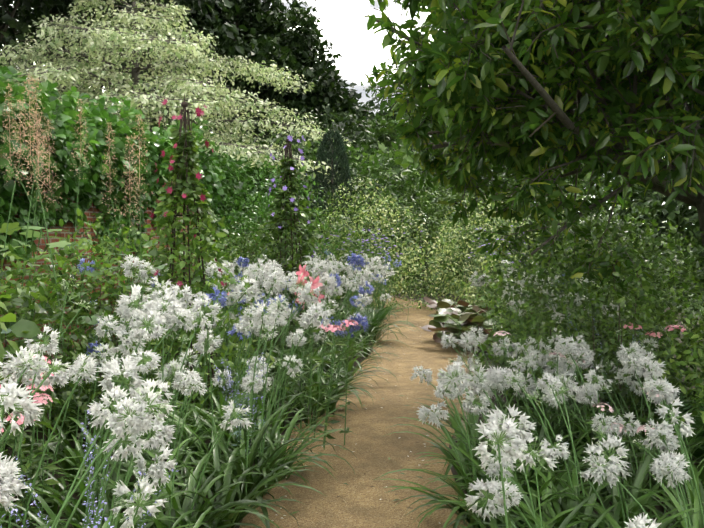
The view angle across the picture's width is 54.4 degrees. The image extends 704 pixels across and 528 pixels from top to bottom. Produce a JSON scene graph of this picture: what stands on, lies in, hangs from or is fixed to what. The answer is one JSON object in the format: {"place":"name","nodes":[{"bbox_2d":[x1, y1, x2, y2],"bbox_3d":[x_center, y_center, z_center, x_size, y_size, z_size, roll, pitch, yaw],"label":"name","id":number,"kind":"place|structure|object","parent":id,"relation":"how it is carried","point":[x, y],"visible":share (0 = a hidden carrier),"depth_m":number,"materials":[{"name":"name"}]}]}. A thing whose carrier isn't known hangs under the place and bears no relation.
{"place":"outdoors","nodes":[
{"label":"outdoors","id":0,"kind":"place"},
{"bbox_2d":[3,191,215,346],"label":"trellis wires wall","id":1,"kind":"structure","parent":0,"point":[72,253],"depth_m":9.52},
{"bbox_2d":[0,0,690,232],"label":"sky","id":2,"kind":"structure","parent":0,"point":[343,24],"materials":[{"name":"white"}]},
{"bbox_2d":[239,294,470,527],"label":"gravel path","id":3,"kind":"structure","parent":0,"point":[358,503],"depth_m":5.15,"materials":[{"name":"beige gravel"}]},
{"bbox_2d":[271,319,455,523],"bbox_3d":[0.487,1.336,6.785,1.395,0.020,12.446,0,3,8],"label":"path debris","id":4,"kind":"object","parent":3,"relation":"on","point":[388,458],"visible":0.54,"depth_m":5.18,"materials":[{"name":"white plant"}]},
{"bbox_2d":[357,291,479,438],"bbox_3d":[-1.983,0.785,17.855,5.119,0.047,24.940,-1,3,-24],"label":"path edging","id":5,"kind":"object","parent":3,"relation":"on","point":[467,371],"visible":0.06,"depth_m":8.35,"materials":[{"name":"stone"}]},
{"bbox_2d":[6,234,703,527],"bbox_3d":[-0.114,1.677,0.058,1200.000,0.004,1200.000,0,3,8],"label":"ground","id":6,"kind":"structure","parent":0,"point":[292,414],"depth_m":5.77,"materials":[{"name":"brown soil"}]},
{"bbox_2d":[0,294,60,455],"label":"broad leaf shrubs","id":7,"kind":"object","parent":6,"relation":"on","point":[19,326],"visible":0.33,"depth_m":4.19,"materials":[{"name":"green plant"}]},
{"bbox_2d":[0,356,61,527],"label":"pink phlox","id":8,"kind":"object","parent":6,"relation":"on","point":[30,471],"visible":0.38,"depth_m":3.42,"materials":[{"name":"green"}]},
{"bbox_2d":[0,73,190,437],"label":"tall flower spikes","id":9,"kind":"object","parent":6,"relation":"on","point":[8,228],"visible":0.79,"depth_m":6.46,"materials":[{"name":"green plant"}]},
{"bbox_2d":[0,0,228,121],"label":"tree","id":10,"kind":"object","parent":6,"relation":"on","point":[10,21],"visible":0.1,"depth_m":25.96,"materials":[{"name":"green plant"}]},
{"bbox_2d":[0,0,247,97],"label":"tree","id":11,"kind":"object","parent":6,"relation":"on","point":[227,27],"visible":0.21,"depth_m":27.71,"materials":[{"name":"green plant"}]},
{"bbox_2d":[0,181,263,371],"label":"plants","id":12,"kind":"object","parent":6,"relation":"on","point":[70,227],"depth_m":9.64,"materials":[{"name":"green plant"}]},
{"bbox_2d":[0,66,327,302],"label":"wall ivy","id":13,"kind":"object","parent":6,"relation":"on","point":[226,178],"depth_m":9.54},
{"bbox_2d":[0,0,327,133],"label":"tree","id":14,"kind":"object","parent":6,"relation":"on","point":[258,17],"visible":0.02,"depth_m":34.01,"materials":[{"name":"green plant"}]},
{"bbox_2d":[0,269,348,527],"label":"agapanthus","id":15,"kind":"object","parent":6,"relation":"on","point":[139,441],"visible":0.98,"depth_m":3.63,"materials":[{"name":"white plant"}]},
{"bbox_2d":[141,94,229,410],"bbox_3d":[-1.476,-0.063,6.114,0.757,2.892,0.773,0,3,8],"label":"crimson clematis","id":16,"kind":"object","parent":6,"relation":"on","point":[185,172],"visible":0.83,"depth_m":6.02,"materials":[{"name":"plant"}]},
{"bbox_2d":[0,0,380,195],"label":"variegated tree","id":17,"kind":"object","parent":6,"relation":"on","point":[110,37],"visible":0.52,"depth_m":16.53,"materials":[{"name":"green plant"}]},
{"bbox_2d":[0,154,390,468],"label":"shrubs","id":18,"kind":"object","parent":6,"relation":"on","point":[250,236],"visible":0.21,"depth_m":6.29,"materials":[{"name":"green plant"}]},
{"bbox_2d":[104,0,339,146],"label":"tree","id":19,"kind":"object","parent":6,"relation":"on","point":[266,29],"visible":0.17,"depth_m":33.89,"materials":[{"name":"green plant"}]},
{"bbox_2d":[43,252,401,438],"bbox_3d":[-1.114,0.589,7.313,3.220,1.542,4.785,0,3,8],"label":"agapanthus","id":20,"kind":"object","parent":6,"relation":"on","point":[331,282],"visible":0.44,"depth_m":6.22,"materials":[{"name":"white plant"}]},
{"bbox_2d":[63,274,414,527],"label":"grassy border plants","id":21,"kind":"object","parent":6,"relation":"on","point":[230,520],"visible":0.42,"depth_m":3.95,"materials":[{"name":"green plant"}]},
{"bbox_2d":[256,134,320,349],"bbox_3d":[-0.777,-0.182,8.559,0.800,2.892,0.777,0,3,8],"label":"climbing plant obelisk","id":22,"kind":"object","parent":6,"relation":"on","point":[288,202],"visible":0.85,"depth_m":8.44,"materials":[{"name":"plant"}]},
{"bbox_2d":[215,31,374,173],"bbox_3d":[-3.124,-5.970,35.728,9.116,11.845,10.644,0,3,8],"label":"tree","id":23,"kind":"object","parent":6,"relation":"on","point":[323,76],"visible":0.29,"depth_m":32.31,"materials":[{"name":"green plant"}]},
{"bbox_2d":[266,264,324,428],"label":"pink lilies","id":24,"kind":"object","parent":6,"relation":"on","point":[315,284],"visible":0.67,"depth_m":5.72,"materials":[{"name":"green plant"}]},
{"bbox_2d":[201,249,409,356],"bbox_3d":[-0.690,0.487,11.157,3.451,1.403,4.808,0,3,8],"label":"agapanthus","id":25,"kind":"object","parent":6,"relation":"on","point":[374,267],"visible":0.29,"depth_m":9.80,"materials":[{"name":"white plant"}]},
{"bbox_2d":[310,130,353,262],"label":"conifer column","id":26,"kind":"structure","parent":6,"relation":"on","point":[337,145],"depth_m":15.63,"materials":[{"name":"green plant"}]},
{"bbox_2d":[0,315,668,527],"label":"small blue flowers","id":27,"kind":"object","parent":6,"relation":"on","point":[91,473],"visible":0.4,"depth_m":2.75,"materials":[{"name":"blue"}]},
{"bbox_2d":[293,177,429,310],"bbox_3d":[0.159,-0.403,14.175,2.882,2.832,2.566,0,3,8],"label":"variegated shrub","id":28,"kind":"object","parent":6,"relation":"on","point":[393,253],"visible":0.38,"depth_m":13.85,"materials":[{"name":"green plant"}]},
{"bbox_2d":[330,104,411,214],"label":"tree","id":29,"kind":"object","parent":6,"relation":"on","point":[374,130],"depth_m":42.33,"materials":[{"name":"green plant"}]},
{"bbox_2d":[57,80,703,293],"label":"hedge","id":30,"kind":"object","parent":6,"relation":"on","point":[680,214],"visible":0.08,"depth_m":20.93,"materials":[{"name":"green plant"}]},
{"bbox_2d":[364,102,449,213],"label":"tree","id":31,"kind":"object","parent":6,"relation":"on","point":[384,121],"depth_m":45.52,"materials":[{"name":"green plant"}]},
{"bbox_2d":[368,87,446,245],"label":"tree","id":32,"kind":"object","parent":6,"relation":"on","point":[369,102],"visible":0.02,"depth_m":49.99,"materials":[{"name":"green plant"}]},
{"bbox_2d":[301,225,524,340],"bbox_3d":[1.648,0.249,11.287,4.350,1.762,3.215,3,4,43],"label":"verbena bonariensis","id":33,"kind":"object","parent":6,"relation":"on","point":[382,257],"visible":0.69,"depth_m":11.64,"materials":[{"name":"green"}]},
{"bbox_2d":[246,100,634,313],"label":"green shrubs","id":34,"kind":"object","parent":6,"relation":"on","point":[434,216],"visible":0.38,"depth_m":18.25,"materials":[{"name":"green plant"}]},
{"bbox_2d":[226,292,685,449],"bbox_3d":[-0.013,0.871,6.154,5.260,1.021,1.845,2,4,41],"label":"pink phlox","id":35,"kind":"object","parent":6,"relation":"on","point":[332,328],"visible":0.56,"depth_m":5.21,"materials":[{"name":"green plant"}]},
{"bbox_2d":[392,193,556,310],"bbox_3d":[2.674,-0.290,15.011,3.534,2.498,3.291,0,3,8],"label":"variegated shrub","id":36,"kind":"object","parent":6,"relation":"on","point":[450,251],"visible":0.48,"depth_m":14.47,"materials":[{"name":"green plant"}]},
{"bbox_2d":[420,296,532,351],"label":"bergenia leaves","id":37,"kind":"object","parent":6,"relation":"on","point":[457,321],"visible":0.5,"depth_m":10.18,"materials":[{"name":"green plant"}]},
{"bbox_2d":[360,22,607,184],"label":"tree","id":38,"kind":"object","parent":6,"relation":"on","point":[374,99],"visible":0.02,"depth_m":48.33,"materials":[{"name":"green plant"}]},
{"bbox_2d":[340,304,703,461],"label":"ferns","id":39,"kind":"object","parent":6,"relation":"on","point":[696,425],"visible":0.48,"depth_m":4.99,"materials":[{"name":"green plant"}]},
{"bbox_2d":[359,0,703,410],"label":"evergreen tree","id":40,"kind":"object","parent":6,"relation":"on","point":[601,65],"visible":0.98,"depth_m":4.90,"materials":[{"name":"green plant"}]},
{"bbox_2d":[374,424,703,527],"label":"strappy grass foliage","id":41,"kind":"object","parent":6,"relation":"on","point":[570,503],"visible":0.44,"depth_m":3.46,"materials":[{"name":"green plant"}]},
{"bbox_2d":[379,326,703,527],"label":"agapanthus","id":42,"kind":"object","parent":6,"relation":"on","point":[671,469],"visible":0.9,"depth_m":3.89,"materials":[{"name":"white plant"}]},
{"bbox_2d":[501,260,596,381],"bbox_3d":[2.395,0.638,8.623,0.621,1.246,3.892,0,3,6],"label":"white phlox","id":43,"kind":"object","parent":6,"relation":"on","point":[587,281],"visible":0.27,"depth_m":7.00,"materials":[{"name":"green plant"}]},
{"bbox_2d":[415,312,703,527],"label":"agapanthus","id":44,"kind":"object","parent":6,"relation":"on","point":[515,451],"visible":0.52,"depth_m":3.46,"materials":[{"name":"white plant"}]},
{"bbox_2d":[493,331,662,522],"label":"flowers","id":45,"kind":"object","parent":6,"relation":"on","point":[640,428],"visible":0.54,"depth_m":3.99,"materials":[{"name":"green"}]},
{"bbox_2d":[455,18,703,213],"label":"tree","id":46,"kind":"object","parent":6,"relation":"on","point":[702,125],"depth_m":30.21,"materials":[{"name":"green plant"}]},
{"bbox_2d":[467,266,693,413],"bbox_3d":[2.106,0.692,6.988,2.146,1.334,3.030,0,3,8],"label":"agapanthus","id":47,"kind":"object","parent":6,"relation":"on","point":[476,280],"visible":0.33,"depth_m":6.63,"materials":[{"name":"white plant"}]},
{"bbox_2d":[458,192,703,445],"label":"border shrubs","id":48,"kind":"object","parent":6,"relation":"on","point":[647,313],"visible":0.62,"depth_m":5.85,"materials":[{"name":"green plant"}]}
]}

